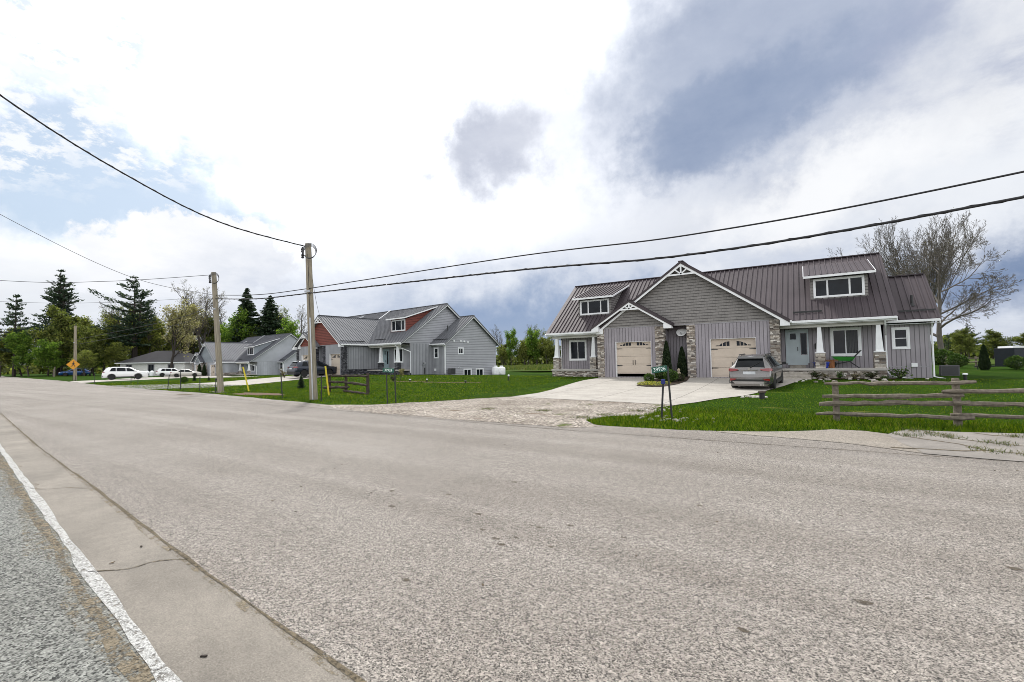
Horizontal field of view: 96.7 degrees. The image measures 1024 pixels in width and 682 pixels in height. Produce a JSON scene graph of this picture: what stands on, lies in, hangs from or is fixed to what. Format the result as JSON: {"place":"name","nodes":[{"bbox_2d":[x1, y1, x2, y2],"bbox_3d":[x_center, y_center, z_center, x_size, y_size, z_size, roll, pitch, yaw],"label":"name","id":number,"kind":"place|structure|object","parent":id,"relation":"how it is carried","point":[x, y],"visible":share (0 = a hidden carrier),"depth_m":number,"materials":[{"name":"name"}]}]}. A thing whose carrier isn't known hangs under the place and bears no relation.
{"place":"outdoors","nodes":[
{"label":"outdoors","id":0,"kind":"place"},
{"bbox_2d":[0,452,156,681],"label":"gravel shoulder","id":1,"kind":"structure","parent":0,"point":[42,637],"depth_m":3.10},
{"bbox_2d":[0,456,166,681],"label":"sand drift","id":2,"kind":"object","parent":1,"relation":"on","point":[108,642],"visible":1,"depth_m":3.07,"materials":[{"name":"beige sand"}]},
{"bbox_2d":[71,376,255,382],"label":"driveway","id":3,"kind":"structure","parent":0,"point":[147,378],"depth_m":63.58,"materials":[{"name":"concrete"}]},
{"bbox_2d":[101,367,148,379],"bbox_3d":[-51.669,4.263,60.905,4.732,1.710,2.340,1,-3,-37],"label":"parked car","id":4,"kind":"object","parent":3,"relation":"on","point":[111,373],"visible":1,"depth_m":60.05,"materials":[{"name":"white paint"}]},
{"bbox_2d":[155,368,177,376],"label":"parked car","id":5,"kind":"object","parent":3,"relation":"on","point":[161,372],"visible":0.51,"depth_m":86.50,"materials":[{"name":"white paint"}]},
{"bbox_2d":[170,369,201,376],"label":"parked car","id":6,"kind":"object","parent":3,"relation":"on","point":[186,372],"visible":0.95,"depth_m":81.11,"materials":[{"name":"beige paint"}]},
{"bbox_2d":[192,375,325,384],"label":"neighbour driveway","id":7,"kind":"structure","parent":0,"point":[262,380],"depth_m":44.56,"materials":[{"name":"concrete"}]},
{"bbox_2d":[287,360,336,376],"bbox_3d":[-20.962,2.869,48.021,2.340,1.710,4.732,-3,-3,40],"label":"parked car","id":8,"kind":"object","parent":7,"relation":"on","point":[297,368],"visible":0.85,"depth_m":46.66,"materials":[{"name":"blue paint"}]},
{"bbox_2d":[0,376,1023,681],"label":"road","id":9,"kind":"structure","parent":0,"point":[646,568],"depth_m":4.35,"materials":[{"name":"grey asphalt"}]},
{"bbox_2d":[0,445,182,681],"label":"edge line","id":10,"kind":"object","parent":9,"relation":"on","point":[145,643],"visible":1,"depth_m":3.44,"materials":[{"name":"white paint"}]},
{"bbox_2d":[0,413,351,679],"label":"joint dirt","id":11,"kind":"structure","parent":9,"relation":"on","point":[243,605],"depth_m":3.25,"materials":[{"name":"soil"}]},
{"bbox_2d":[0,414,354,681],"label":"gutter","id":12,"kind":"object","parent":9,"relation":"on","point":[183,616],"visible":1,"depth_m":3.30,"materials":[{"name":"concrete"}]},
{"bbox_2d":[1,413,366,681],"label":"road joint","id":13,"kind":"object","parent":9,"relation":"on","point":[340,666],"visible":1,"depth_m":3.39,"materials":[{"name":"black asphalt"}]},
{"bbox_2d":[99,386,997,460],"bbox_3d":[-17.618,3.072,25.559,62.653,0.001,1.027,-3,-3,37],"label":"road seam","id":14,"kind":"object","parent":9,"relation":"on","point":[615,433],"visible":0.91,"depth_m":9.86,"materials":[{"name":"grey asphalt"}]},
{"bbox_2d":[390,446,1022,631],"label":"road stains","id":15,"kind":"object","parent":9,"relation":"on","point":[746,630],"visible":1,"depth_m":3.59,"materials":[{"name":"grey asphalt"}]},
{"bbox_2d":[0,0,1023,364],"label":"sky","id":16,"kind":"structure","parent":0,"point":[385,137],"materials":[{"name":"white"}]},
{"bbox_2d":[1,361,1023,433],"bbox_3d":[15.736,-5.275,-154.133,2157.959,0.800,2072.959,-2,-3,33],"label":"ground","id":17,"kind":"structure","parent":0,"point":[994,373],"depth_m":20.75,"materials":[{"name":"green plant"}]},
{"bbox_2d":[0,326,18,376],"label":"leafy tree","id":18,"kind":"object","parent":17,"relation":"on","point":[3,357],"visible":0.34,"depth_m":96.67,"materials":[{"name":"green plant"}]},
{"bbox_2d":[1,326,34,375],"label":"leafy tree","id":19,"kind":"object","parent":17,"relation":"on","point":[10,361],"visible":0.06,"depth_m":99.53,"materials":[{"name":"green plant"}]},
{"bbox_2d":[1,330,37,375],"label":"leafy tree","id":20,"kind":"object","parent":17,"relation":"on","point":[20,347],"visible":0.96,"depth_m":94.07,"materials":[{"name":"green plant"}]},
{"bbox_2d":[0,294,53,376],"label":"pine tree","id":21,"kind":"object","parent":17,"relation":"on","point":[16,308],"visible":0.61,"depth_m":95.92,"materials":[{"name":"green plant"}]},
{"bbox_2d":[27,338,66,375],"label":"leafy tree","id":22,"kind":"object","parent":17,"relation":"on","point":[49,352],"visible":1,"depth_m":91.36,"materials":[{"name":"green plant"}]},
{"bbox_2d":[11,269,87,374],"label":"pine tree","id":23,"kind":"object","parent":17,"relation":"on","point":[61,294],"visible":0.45,"depth_m":105.19,"materials":[{"name":"green plant"}]},
{"bbox_2d":[27,302,85,375],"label":"leafy tree","id":24,"kind":"object","parent":17,"relation":"on","point":[62,321],"visible":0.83,"depth_m":96.23,"materials":[{"name":"green plant"}]},
{"bbox_2d":[58,368,90,375],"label":"parked car","id":25,"kind":"object","parent":17,"relation":"on","point":[70,372],"visible":0.8,"depth_m":91.47,"materials":[{"name":"blue paint"}]},
{"bbox_2d":[73,326,76,380],"bbox_3d":[-57.432,1.785,59.880,0.431,7.606,0.442,-2,-3,33],"label":"utility pole","id":26,"kind":"object","parent":17,"relation":"on","point":[75,349],"visible":0.65,"depth_m":59.81,"materials":[{"name":"grey wood"}]},
{"bbox_2d":[68,349,97,375],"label":"leafy tree","id":27,"kind":"object","parent":17,"relation":"on","point":[85,356],"visible":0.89,"depth_m":89.79,"materials":[{"name":"green plant"}]},
{"bbox_2d":[67,324,107,375],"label":"leafy tree","id":28,"kind":"object","parent":17,"relation":"on","point":[95,346],"visible":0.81,"depth_m":95.89,"materials":[{"name":"green plant"}]},
{"bbox_2d":[71,315,106,366],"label":"leafy tree","id":29,"kind":"object","parent":17,"relation":"on","point":[85,322],"visible":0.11,"depth_m":103.30,"materials":[{"name":"green plant"}]},
{"bbox_2d":[96,305,123,370],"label":"bare tree","id":30,"kind":"object","parent":17,"relation":"on","point":[101,322],"visible":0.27,"depth_m":108.77,"materials":[{"name":"brown plant"}]},
{"bbox_2d":[98,298,126,358],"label":"bare tree","id":31,"kind":"object","parent":17,"relation":"on","point":[111,317],"visible":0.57,"depth_m":105.54,"materials":[{"name":"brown plant"}]},
{"bbox_2d":[99,341,135,366],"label":"leafy tree","id":32,"kind":"object","parent":17,"relation":"on","point":[114,353],"visible":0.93,"depth_m":98.91,"materials":[{"name":"green plant"}]},
{"bbox_2d":[88,275,159,357],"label":"pine tree","id":33,"kind":"object","parent":17,"relation":"on","point":[135,340],"visible":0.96,"depth_m":104.97,"materials":[{"name":"green plant"}]},
{"bbox_2d":[97,312,152,362],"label":"leafy tree","id":34,"kind":"object","parent":17,"relation":"on","point":[109,321],"visible":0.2,"depth_m":106.53,"materials":[{"name":"green plant"}]},
{"bbox_2d":[124,324,160,355],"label":"leafy tree","id":35,"kind":"object","parent":17,"relation":"on","point":[143,350],"visible":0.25,"depth_m":109.69,"materials":[{"name":"green plant"}]},
{"bbox_2d":[135,303,162,352],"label":"bare tree","id":36,"kind":"object","parent":17,"relation":"on","point":[156,316],"visible":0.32,"depth_m":110.36,"materials":[{"name":"brown plant"}]},
{"bbox_2d":[114,350,193,375],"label":"bungalow","id":37,"kind":"object","parent":17,"relation":"on","point":[154,361],"visible":0.39,"depth_m":96.48,"materials":[{"name":"white brick"}]},
{"bbox_2d":[140,315,180,351],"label":"leafy tree","id":38,"kind":"object","parent":17,"relation":"on","point":[158,340],"visible":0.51,"depth_m":111.16,"materials":[{"name":"green plant"}]},
{"bbox_2d":[109,384,236,388],"bbox_3d":[-29.795,3.836,38.940,15.400,0.002,6.000,-2,-3,33],"label":"drive apron","id":39,"kind":"object","parent":17,"relation":"on","point":[178,385],"visible":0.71,"depth_m":38.13,"materials":[{"name":"concrete"}]},
{"bbox_2d":[158,296,204,367],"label":"budding tree","id":40,"kind":"object","parent":17,"relation":"on","point":[176,332],"visible":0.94,"depth_m":92.19,"materials":[{"name":"green plant"}]},
{"bbox_2d":[171,280,211,350],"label":"bare tree","id":41,"kind":"object","parent":17,"relation":"on","point":[198,332],"visible":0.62,"depth_m":106.60,"materials":[{"name":"brown plant"}]},
{"bbox_2d":[181,311,213,353],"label":"budding tree","id":42,"kind":"object","parent":17,"relation":"on","point":[194,333],"visible":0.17,"depth_m":113.27,"materials":[{"name":"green plant"}]},
{"bbox_2d":[190,315,223,352],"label":"leafy tree","id":43,"kind":"object","parent":17,"relation":"on","point":[210,338],"visible":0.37,"depth_m":114.72,"materials":[{"name":"green plant"}]},
{"bbox_2d":[195,288,223,342],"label":"bare tree","id":44,"kind":"object","parent":17,"relation":"on","point":[206,309],"visible":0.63,"depth_m":114.60,"materials":[{"name":"brown plant"}]},
{"bbox_2d":[197,287,229,334],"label":"bare tree","id":45,"kind":"object","parent":17,"relation":"on","point":[220,320],"visible":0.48,"depth_m":118.59,"materials":[{"name":"brown plant"}]},
{"bbox_2d":[208,272,223,391],"bbox_3d":[-19.143,-0.406,29.344,1.111,8.173,0.568,-1,-2,-5],"label":"utility pole","id":46,"kind":"object","parent":17,"relation":"on","point":[218,352],"visible":0.96,"depth_m":29.35,"materials":[{"name":"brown wood"}]},
{"bbox_2d":[0,275,205,282],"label":"overhead cable","id":47,"kind":"object","parent":46,"relation":"attached to","point":[99,281],"visible":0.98,"depth_m":30.38,"materials":[{"name":"black rubber"}]},
{"bbox_2d":[0,214,211,294],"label":"overhead cable","id":48,"kind":"object","parent":46,"relation":"attached to","point":[97,263],"visible":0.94,"depth_m":25.13,"materials":[{"name":"black rubber"}]},
{"bbox_2d":[220,306,259,341],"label":"leafy tree","id":49,"kind":"object","parent":17,"relation":"on","point":[227,335],"visible":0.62,"depth_m":108.64,"materials":[{"name":"green plant"}]},
{"bbox_2d":[190,333,297,375],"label":"semi detached house","id":50,"kind":"structure","parent":17,"relation":"on","point":[274,354],"depth_m":90.47,"materials":[{"name":"wood"}]},
{"bbox_2d":[225,288,264,341],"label":"spruce tree","id":51,"kind":"object","parent":17,"relation":"on","point":[248,305],"visible":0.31,"depth_m":111.04,"materials":[{"name":"green plant"}]},
{"bbox_2d":[252,295,283,335],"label":"spruce tree","id":52,"kind":"object","parent":17,"relation":"on","point":[269,323],"visible":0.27,"depth_m":113.22,"materials":[{"name":"green plant"}]},
{"bbox_2d":[1,354,554,374],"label":"distant woods","id":53,"kind":"object","parent":17,"relation":"on","point":[32,369],"visible":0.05,"depth_m":142.48,"materials":[{"name":"green plant"}]},
{"bbox_2d":[301,243,317,399],"bbox_3d":[-9.653,-0.754,21.611,0.879,7.893,0.592,-1,-3,-8],"label":"utility pole","id":54,"kind":"object","parent":17,"relation":"on","point":[313,393],"visible":0.98,"depth_m":21.63,"materials":[{"name":"grey wood"}]},
{"bbox_2d":[0,94,303,245],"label":"overhead cable","id":55,"kind":"object","parent":54,"relation":"attached to","point":[31,116],"visible":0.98,"depth_m":16.05,"materials":[{"name":"black rubber"}]},
{"bbox_2d":[215,195,1023,299],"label":"overhead cable","id":56,"kind":"object","parent":54,"relation":"attached to","point":[871,225],"visible":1,"depth_m":11.24,"materials":[{"name":"black rubber"}]},
{"bbox_2d":[230,171,1023,295],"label":"overhead cable","id":57,"kind":"object","parent":54,"relation":"attached to","point":[986,179],"visible":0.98,"depth_m":11.19,"materials":[{"name":"black rubber"}]},
{"bbox_2d":[90,374,578,404],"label":"grass","id":58,"kind":"structure","parent":17,"relation":"on","point":[150,383],"depth_m":32.10,"materials":[{"name":"green plant"}]},
{"bbox_2d":[323,373,369,394],"bbox_3d":[-9.441,2.589,26.308,4.764,1.501,0.668,-3,-3,40],"label":"split rail fence","id":59,"kind":"object","parent":17,"relation":"on","point":[346,383],"visible":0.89,"depth_m":26.55,"materials":[{"name":"grey wood"}]},
{"bbox_2d":[292,303,500,374],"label":"semi detached house","id":60,"kind":"structure","parent":17,"relation":"on","point":[439,339],"depth_m":50.15,"materials":[{"name":"grey metal"}]},
{"bbox_2d":[331,354,339,374],"bbox_3d":[-18.961,2.509,49.207,2.200,2.238,0.100,-3,-3,40],"label":"garage door","id":61,"kind":"structure","parent":60,"relation":"in","point":[335,358],"depth_m":49.24,"materials":[{"name":"beige metal"}]},
{"bbox_2d":[383,349,388,367],"bbox_3d":[-13.906,2.046,50.291,1.060,2.300,0.070,-3,-3,40],"label":"front door","id":62,"kind":"structure","parent":60,"relation":"in","point":[385,351],"depth_m":50.24,"materials":[{"name":"blue glass"}]},
{"bbox_2d":[320,397,672,427],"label":"gravel","id":63,"kind":"structure","parent":17,"relation":"on","point":[513,410],"depth_m":15.78,"materials":[{"name":"grey gravel"}]},
{"bbox_2d":[497,363,553,369],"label":"tall grass","id":64,"kind":"structure","parent":17,"relation":"on","point":[534,367],"depth_m":70.27,"materials":[{"name":"green plant"}]},
{"bbox_2d":[651,365,672,418],"bbox_3d":[4.231,1.588,12.794,0.560,1.808,0.071,-2,-3,22],"label":"house number sign","id":65,"kind":"object","parent":17,"relation":"on","point":[665,368],"visible":1,"depth_m":12.76,"materials":[{"name":"green metal"}]},
{"bbox_2d":[419,396,1023,433],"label":"grass","id":66,"kind":"structure","parent":17,"relation":"on","point":[793,421],"depth_m":11.47,"materials":[{"name":"green plant"}]},
{"bbox_2d":[545,252,941,379],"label":"semi detached house","id":67,"kind":"structure","parent":17,"relation":"on","point":[791,314],"depth_m":28.02,"materials":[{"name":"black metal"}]},
{"bbox_2d":[569,340,586,360],"bbox_3d":[5.123,0.723,35.356,1.470,1.600,0.080,-2,-3,33],"label":"window","id":68,"kind":"structure","parent":67,"relation":"in","point":[577,348],"depth_m":35.35,"materials":[{"name":"white glass"}]},
{"bbox_2d":[617,341,650,373],"bbox_3d":[8.267,1.126,30.780,2.430,2.160,0.100,-2,-3,33],"label":"garage door","id":69,"kind":"structure","parent":67,"relation":"in","point":[637,360],"depth_m":30.78,"materials":[{"name":"beige metal"}]},
{"bbox_2d":[711,338,755,376],"bbox_3d":[13.504,1.019,27.736,2.530,2.348,0.100,-2,-3,33],"label":"garage door","id":70,"kind":"structure","parent":67,"relation":"in","point":[729,350],"depth_m":27.92,"materials":[{"name":"beige metal"}]},
{"bbox_2d":[785,329,808,364],"bbox_3d":[17.216,0.374,27.479,1.180,2.140,0.080,-2,-3,33],"label":"front door","id":71,"kind":"structure","parent":67,"relation":"in","point":[793,345],"depth_m":27.49,"materials":[{"name":"paint"}]},
{"bbox_2d":[830,327,861,355],"bbox_3d":[19.218,0.048,26.212,1.440,1.640,0.080,-2,-3,33],"label":"window","id":72,"kind":"structure","parent":67,"relation":"in","point":[843,341],"depth_m":26.20,"materials":[{"name":"white glass"}]},
{"bbox_2d":[831,350,861,367],"bbox_3d":[18.747,1.028,25.663,1.535,1.007,0.680,-2,-3,33],"label":"wheelbarrow","id":73,"kind":"object","parent":67,"relation":"on","point":[848,359],"visible":0.67,"depth_m":25.45,"materials":[{"name":"green plastic"}]},
{"bbox_2d":[891,327,910,348],"bbox_3d":[21.226,-0.152,24.853,0.760,1.200,0.080,-2,-3,33],"label":"window","id":74,"kind":"structure","parent":67,"relation":"in","point":[900,335],"depth_m":24.84,"materials":[{"name":"white glass"}]},
{"bbox_2d":[485,407,1023,455],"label":"weeds","id":75,"kind":"object","parent":17,"relation":"on","point":[976,448],"visible":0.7,"depth_m":9.30,"materials":[{"name":"green plant"}]},
{"bbox_2d":[888,366,912,378],"bbox_3d":[20.111,1.634,23.598,1.118,0.719,0.796,-2,-3,28],"label":"garden shrub","id":76,"kind":"object","parent":17,"relation":"on","point":[900,374],"visible":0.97,"depth_m":23.54,"materials":[{"name":"green plant"}]},
{"bbox_2d":[816,378,1023,425],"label":"split rail fence","id":77,"kind":"object","parent":17,"relation":"on","point":[957,416],"visible":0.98,"depth_m":10.88,"materials":[{"name":"brown wood"}]},
{"bbox_2d":[931,348,954,364],"bbox_3d":[40.524,1.608,42.848,2.228,1.948,1.995,-3,-3,40],"label":"garden shrub","id":78,"kind":"object","parent":17,"relation":"on","point":[943,353],"visible":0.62,"depth_m":42.52,"materials":[{"name":"green plant"}]},
{"bbox_2d":[939,365,959,375],"bbox_3d":[24.661,1.662,25.666,0.800,0.600,0.372,-2,-3,33],"label":"air conditioner","id":79,"kind":"object","parent":17,"relation":"on","point":[949,370],"visible":1,"depth_m":25.53,"materials":[{"name":"black metal"}]},
{"bbox_2d":[881,229,1023,359],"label":"bare tree","id":80,"kind":"object","parent":17,"relation":"on","point":[969,300],"visible":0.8,"depth_m":49.88,"materials":[{"name":"brown plant"}]},
{"bbox_2d":[945,353,969,366],"bbox_3d":[37.797,1.701,38.641,1.620,1.417,1.451,-3,-3,40],"label":"garden shrub","id":81,"kind":"object","parent":17,"relation":"on","point":[962,360],"visible":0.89,"depth_m":38.34,"materials":[{"name":"green plant"}]},
{"bbox_2d":[934,334,994,358],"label":"distant woods","id":82,"kind":"object","parent":17,"relation":"on","point":[973,355],"visible":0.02,"depth_m":113.58,"materials":[{"name":"green plant"}]},
{"bbox_2d":[978,344,991,369],"bbox_3d":[34.865,1.199,33.605,0.724,1.980,0.729,0,-3,-13],"label":"cedar shrub","id":83,"kind":"object","parent":17,"relation":"on","point":[984,362],"visible":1,"depth_m":33.48,"materials":[{"name":"green plant"}]},
{"bbox_2d":[974,346,1023,368],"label":"cargo trailer","id":84,"kind":"object","parent":17,"relation":"on","point":[1002,354],"visible":0.8,"depth_m":34.71,"materials":[{"name":"black metal"}]},
{"bbox_2d":[1003,355,1023,369],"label":"garden shrub","id":85,"kind":"object","parent":17,"relation":"on","point":[1011,361],"visible":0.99,"depth_m":32.79,"materials":[{"name":"green plant"}]},
{"bbox_2d":[512,377,802,404],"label":"driveway","id":86,"kind":"structure","parent":0,"point":[629,389],"depth_m":22.16,"materials":[{"name":"concrete"}]},
{"bbox_2d":[637,376,689,386],"bbox_3d":[9.260,2.383,27.253,2.300,0.286,6.800,-2,-3,33],"label":"planting bed","id":87,"kind":"object","parent":86,"relation":"on","point":[675,381],"visible":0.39,"depth_m":25.94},
{"bbox_2d":[662,341,671,373],"bbox_3d":[9.931,1.170,29.237,0.696,2.475,0.700,-3,-3,36],"label":"cedar shrub","id":88,"kind":"object","parent":87,"relation":"on","point":[666,359],"visible":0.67,"depth_m":29.09,"materials":[{"name":"green plant"}]},
{"bbox_2d":[663,369,678,381],"bbox_3d":[9.194,2.031,26.395,0.862,0.841,0.962,1,-3,-33],"label":"boxwood","id":89,"kind":"object","parent":87,"relation":"on","point":[674,374],"visible":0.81,"depth_m":26.24,"materials":[{"name":"green plant"}]},
{"bbox_2d":[677,346,687,376],"bbox_3d":[10.969,1.349,29.341,0.719,2.054,0.715,0,-3,-16],"label":"cedar shrub","id":90,"kind":"object","parent":87,"relation":"on","point":[682,365],"visible":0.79,"depth_m":29.16,"materials":[{"name":"green plant"}]},
{"bbox_2d":[729,353,785,388],"bbox_3d":[12.559,1.454,23.271,2.340,1.710,4.768,-3,0,37],"label":"parked car","id":91,"kind":"object","parent":86,"relation":"on","point":[756,369],"visible":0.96,"depth_m":21.58,"materials":[{"name":"paint"}]},
{"bbox_2d":[496,358,994,370],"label":"field","id":92,"kind":"structure","parent":0,"point":[991,360],"depth_m":63.56,"materials":[{"name":"plant"}]},
{"bbox_2d":[260,301,297,330],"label":"bare tree","id":93,"kind":"object","parent":92,"relation":"on","point":[284,312],"visible":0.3,"depth_m":117.35,"materials":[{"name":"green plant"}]},
{"bbox_2d":[274,315,300,337],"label":"leafy tree","id":94,"kind":"object","parent":92,"relation":"on","point":[290,326],"visible":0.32,"depth_m":107.65,"materials":[{"name":"green plant"}]},
{"bbox_2d":[294,304,307,333],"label":"bare tree","id":95,"kind":"object","parent":92,"relation":"on","point":[301,323],"visible":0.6,"depth_m":117.77,"materials":[{"name":"grey plant"}]},
{"bbox_2d":[496,344,507,363],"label":"leafy tree","id":96,"kind":"object","parent":92,"relation":"on","point":[500,355],"visible":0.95,"depth_m":115.22,"materials":[{"name":"green plant"}]},
{"bbox_2d":[503,329,518,364],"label":"leafy tree","id":97,"kind":"object","parent":92,"relation":"on","point":[511,341],"visible":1,"depth_m":116.15,"materials":[{"name":"green plant"}]},
{"bbox_2d":[516,340,531,364],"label":"leafy tree","id":98,"kind":"object","parent":92,"relation":"on","point":[521,349],"visible":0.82,"depth_m":115.27,"materials":[{"name":"green plant"}]},
{"bbox_2d":[525,328,542,363],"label":"leafy tree","id":99,"kind":"object","parent":92,"relation":"on","point":[529,340],"visible":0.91,"depth_m":113.30,"materials":[{"name":"green plant"}]},
{"bbox_2d":[537,336,553,363],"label":"leafy tree","id":100,"kind":"object","parent":92,"relation":"on","point":[549,352],"visible":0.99,"depth_m":112.50,"materials":[{"name":"green plant"}]},
{"bbox_2d":[826,207,985,363],"bbox_3d":[51.969,-6.957,57.971,14.479,20.188,14.097,-1,-2,-6],"label":"bare tree","id":101,"kind":"object","parent":92,"relation":"on","point":[895,251],"visible":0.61,"depth_m":56.51,"materials":[{"name":"brown plant"}]},
{"bbox_2d":[947,330,976,355],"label":"distant tree","id":102,"kind":"object","parent":92,"relation":"on","point":[969,335],"visible":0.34,"depth_m":91.76,"materials":[{"name":"green plant"}]},
{"bbox_2d":[950,328,979,353],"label":"distant tree","id":103,"kind":"object","parent":92,"relation":"on","point":[961,345],"visible":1,"depth_m":86.95,"materials":[{"name":"green plant"}]},
{"bbox_2d":[977,329,1020,358],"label":"distant tree","id":104,"kind":"object","parent":92,"relation":"on","point":[996,339],"visible":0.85,"depth_m":92.87,"materials":[{"name":"green plant"}]},
{"bbox_2d":[713,429,921,452],"bbox_3d":[6.637,2.013,9.857,2.252,0.001,3.560,1,-3,-43],"label":"dusty shoulder","id":105,"kind":"object","parent":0,"point":[875,439],"visible":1,"depth_m":9.52,"materials":[{"name":"gravel"},{"name":"dirt"}]},
{"bbox_2d":[888,430,1023,460],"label":"side pavement","id":106,"kind":"structure","parent":0,"point":[931,445],"depth_m":8.51,"materials":[{"name":"concrete"}]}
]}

